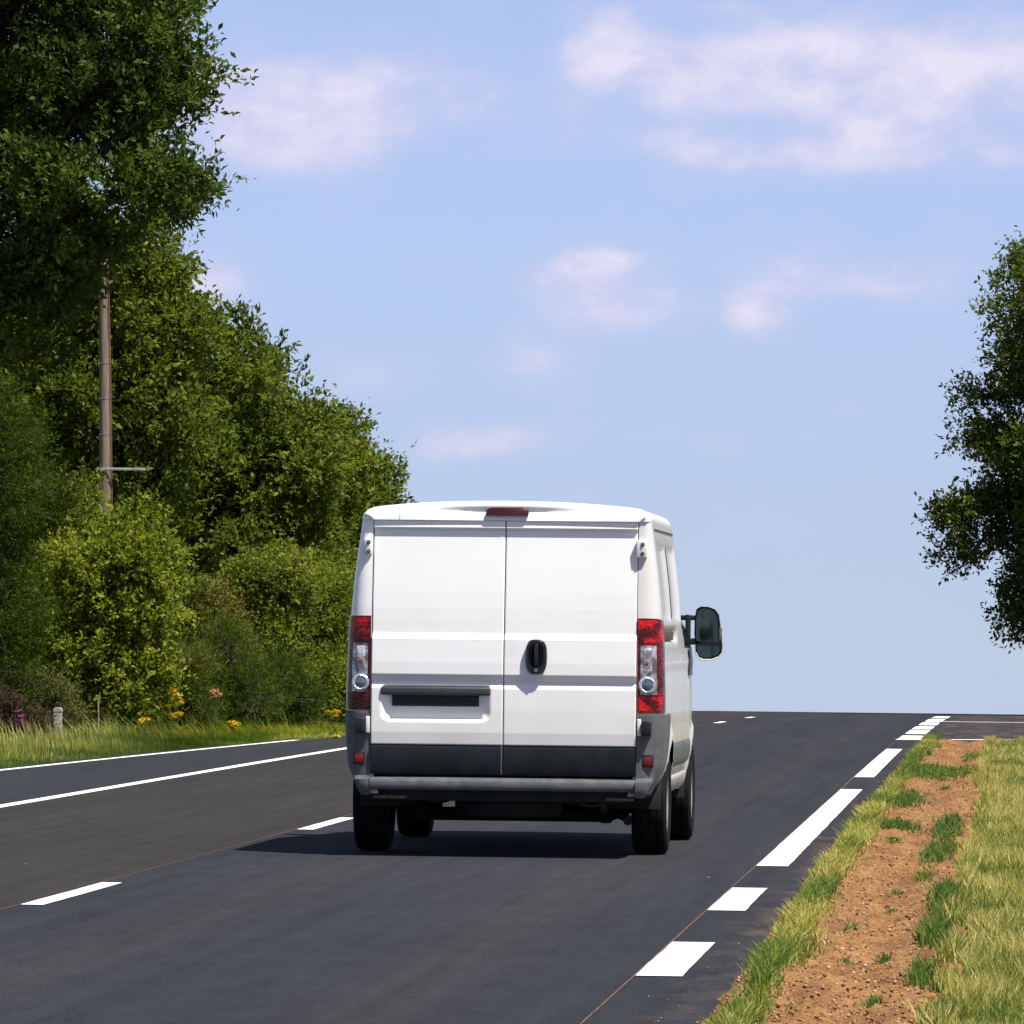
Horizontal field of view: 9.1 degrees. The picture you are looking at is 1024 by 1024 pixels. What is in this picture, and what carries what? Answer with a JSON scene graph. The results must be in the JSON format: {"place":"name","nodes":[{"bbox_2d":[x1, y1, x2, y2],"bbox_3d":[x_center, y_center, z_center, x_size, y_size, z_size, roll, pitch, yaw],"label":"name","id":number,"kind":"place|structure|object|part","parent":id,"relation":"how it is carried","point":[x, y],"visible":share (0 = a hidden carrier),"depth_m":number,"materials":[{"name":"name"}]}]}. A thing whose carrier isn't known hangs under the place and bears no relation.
{"place":"outdoors","nodes":[
{"label":"outdoors","id":0,"kind":"place"},
{"bbox_2d":[0,716,345,768],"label":"verge grass","id":1,"kind":"structure","parent":0,"point":[102,747],"depth_m":78.19,"materials":[{"name":"green plant"}]},
{"bbox_2d":[3,717,963,937],"bbox_3d":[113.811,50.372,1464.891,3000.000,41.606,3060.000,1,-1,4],"label":"ground","id":2,"kind":"structure","parent":0,"point":[97,756],"depth_m":72.17,"materials":[{"name":"soil"}]},
{"bbox_2d":[14,708,28,739],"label":"foxglove","id":3,"kind":"object","parent":2,"relation":"on","point":[21,718],"visible":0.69,"depth_m":79.22,"materials":[{"name":"purple plant"}]},
{"bbox_2d":[0,673,66,737],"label":"heather bush","id":4,"kind":"object","parent":2,"relation":"on","point":[9,704],"visible":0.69,"depth_m":80.42,"materials":[{"name":"purple plant"}]},
{"bbox_2d":[0,347,83,713],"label":"conifer","id":5,"kind":"object","parent":2,"relation":"on","point":[18,628],"visible":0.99,"depth_m":82.52,"materials":[{"name":"green plant"}]},
{"bbox_2d":[0,658,101,727],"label":"heather bush","id":6,"kind":"object","parent":2,"relation":"on","point":[61,696],"visible":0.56,"depth_m":83.40,"materials":[{"name":"green plant"}]},
{"bbox_2d":[0,450,111,727],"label":"shrub","id":7,"kind":"object","parent":2,"relation":"on","point":[73,501],"visible":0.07,"depth_m":90.35,"materials":[{"name":"green plant"}]},
{"bbox_2d":[53,707,62,737],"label":"marker stone","id":8,"kind":"object","parent":2,"relation":"on","point":[59,710],"visible":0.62,"depth_m":80.61,"materials":[{"name":"beige stone"}]},
{"bbox_2d":[97,693,99,726],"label":"stake","id":9,"kind":"object","parent":2,"relation":"on","point":[98,709],"visible":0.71,"depth_m":84.64,"materials":[{"name":"grey wood"}]},
{"bbox_2d":[6,483,200,730],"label":"shrub","id":10,"kind":"object","parent":2,"relation":"on","point":[115,581],"visible":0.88,"depth_m":87.17,"materials":[{"name":"green plant"}]},
{"bbox_2d":[97,259,145,715],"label":"wooden pole","id":11,"kind":"object","parent":2,"relation":"on","point":[105,432],"visible":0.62,"depth_m":92.72,"materials":[{"name":"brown wood"}]},
{"bbox_2d":[0,188,253,570],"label":"hedgerow tree","id":12,"kind":"object","parent":2,"relation":"on","point":[163,327],"visible":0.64,"depth_m":99.75,"materials":[{"name":"green plant"}]},
{"bbox_2d":[0,0,258,389],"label":"oak tree","id":13,"kind":"object","parent":2,"relation":"on","point":[65,77],"visible":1,"depth_m":87.39,"materials":[{"name":"green plant"}]},
{"bbox_2d":[136,717,149,732],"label":"ragwort","id":14,"kind":"object","parent":2,"relation":"on","point":[143,719],"visible":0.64,"depth_m":86.04,"materials":[{"name":"yellow plant"}]},
{"bbox_2d":[0,710,343,754],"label":"verge weeds","id":15,"kind":"object","parent":2,"relation":"on","point":[161,728],"visible":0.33,"depth_m":82.34,"materials":[{"name":"green plant"}]},
{"bbox_2d":[162,687,184,728],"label":"ragwort","id":16,"kind":"object","parent":2,"relation":"on","point":[178,713],"visible":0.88,"depth_m":87.73,"materials":[{"name":"yellow plant"}]},
{"bbox_2d":[173,723,187,733],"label":"ragwort","id":17,"kind":"object","parent":2,"relation":"on","point":[179,727],"visible":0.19,"depth_m":85.05,"materials":[{"name":"green plant"}]},
{"bbox_2d":[157,620,239,729],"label":"gorse bush","id":18,"kind":"object","parent":2,"relation":"on","point":[197,703],"visible":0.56,"depth_m":89.35,"materials":[{"name":"green plant"}]},
{"bbox_2d":[161,564,268,665],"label":"shrub","id":19,"kind":"object","parent":2,"relation":"on","point":[200,602],"visible":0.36,"depth_m":95.36,"materials":[{"name":"green plant"}]},
{"bbox_2d":[209,688,222,729],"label":"faded flower","id":20,"kind":"object","parent":2,"relation":"on","point":[216,694],"visible":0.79,"depth_m":88.71,"materials":[{"name":"green plant"}]},
{"bbox_2d":[225,720,241,732],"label":"ragwort","id":21,"kind":"object","parent":2,"relation":"on","point":[234,723],"visible":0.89,"depth_m":88.76,"materials":[{"name":"yellow plant"}]},
{"bbox_2d":[188,605,301,729],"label":"gorse bush","id":22,"kind":"object","parent":2,"relation":"on","point":[254,694],"visible":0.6,"depth_m":91.35,"materials":[{"name":"green plant"}]},
{"bbox_2d":[138,299,368,714],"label":"hedgerow tree","id":23,"kind":"object","parent":2,"relation":"on","point":[273,465],"visible":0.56,"depth_m":107.58,"materials":[{"name":"green plant"}]},
{"bbox_2d":[195,529,336,673],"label":"shrub","id":24,"kind":"object","parent":2,"relation":"on","point":[268,584],"visible":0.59,"depth_m":98.07,"materials":[{"name":"green plant"}]},
{"bbox_2d":[233,626,335,729],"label":"gorse bush","id":25,"kind":"object","parent":2,"relation":"on","point":[306,704],"visible":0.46,"depth_m":93.36,"materials":[{"name":"green plant"}]},
{"bbox_2d":[289,543,357,723],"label":"shrub","id":26,"kind":"object","parent":2,"relation":"on","point":[331,662],"visible":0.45,"depth_m":98.91,"materials":[{"name":"green plant"}]},
{"bbox_2d":[324,709,340,726],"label":"ragwort","id":27,"kind":"object","parent":2,"relation":"on","point":[334,715],"visible":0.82,"depth_m":94.90,"materials":[{"name":"yellow plant"}]},
{"bbox_2d":[327,724,342,737],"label":"ragwort","id":28,"kind":"object","parent":2,"relation":"on","point":[336,735],"visible":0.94,"depth_m":86.89,"materials":[{"name":"green"}]},
{"bbox_2d":[302,396,417,706],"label":"hedgerow tree","id":29,"kind":"object","parent":2,"relation":"on","point":[376,488],"visible":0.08,"depth_m":112.02,"materials":[{"name":"green plant"}]},
{"bbox_2d":[900,733,1023,1023],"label":"tall grass","id":30,"kind":"structure","parent":2,"relation":"on","point":[986,952],"depth_m":31.46,"materials":[{"name":"plant"}]},
{"bbox_2d":[911,225,1023,653],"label":"oak tree","id":31,"kind":"object","parent":2,"relation":"on","point":[999,441],"visible":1,"depth_m":149.13,"materials":[{"name":"green plant"}]},
{"bbox_2d":[0,711,1023,1023],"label":"road","id":32,"kind":"structure","parent":0,"point":[250,883],"depth_m":36.13,"materials":[{"name":"grey asphalt"}]},
{"bbox_2d":[270,731,345,740],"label":"creeping grass","id":33,"kind":"structure","parent":32,"relation":"on","point":[312,736],"depth_m":85.80,"materials":[{"name":"green plant"}]},
{"bbox_2d":[345,501,722,853],"bbox_3d":[0.142,1.123,43.769,2.488,2.296,5.217,1,-1,4],"label":"van","id":34,"kind":"object","parent":32,"relation":"on","point":[520,660],"visible":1,"depth_m":41.29,"materials":[{"name":"white paint"}]},
{"bbox_3d":[-0.476,0.872,41.323,0.850,1.639,0.114,1,-1,4],"label":"rear door","id":35,"kind":"part","parent":34,"relation":"part of","materials":[{"name":"white paint"}]},
{"bbox_3d":[0.376,0.879,41.236,0.849,1.639,0.156,1,-1,4],"label":"rear door","id":36,"kind":"part","parent":34,"relation":"part of","materials":[{"name":"white paint"}]},
{"bbox_3d":[1.145,0.599,44.718,0.193,0.680,1.250,1,-1,4],"label":"cab window","id":37,"kind":"part","parent":34,"relation":"part of","materials":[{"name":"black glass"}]},
{"bbox_2d":[627,761,890,1022],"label":"road grit","id":38,"kind":"object","parent":32,"relation":"on","point":[738,943],"visible":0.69,"depth_m":29.98,"materials":[{"name":"grey gravel"}]},
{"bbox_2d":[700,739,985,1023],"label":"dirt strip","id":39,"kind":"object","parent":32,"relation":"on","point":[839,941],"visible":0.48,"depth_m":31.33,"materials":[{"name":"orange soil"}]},
{"bbox_2d":[701,732,981,1023],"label":"verge tufts","id":40,"kind":"object","parent":39,"relation":"on","point":[792,931],"visible":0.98,"depth_m":33.76,"materials":[{"name":"green plant"}]},
{"bbox_2d":[0,0,1023,713],"label":"sky","id":41,"kind":"structure","parent":0,"point":[709,268],"materials":[{"name":"blue"}]},
{"bbox_2d":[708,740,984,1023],"bbox_3d":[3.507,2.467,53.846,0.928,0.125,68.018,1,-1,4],"label":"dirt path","id":42,"kind":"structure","parent":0,"point":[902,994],"depth_m":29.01,"materials":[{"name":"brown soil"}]}
]}

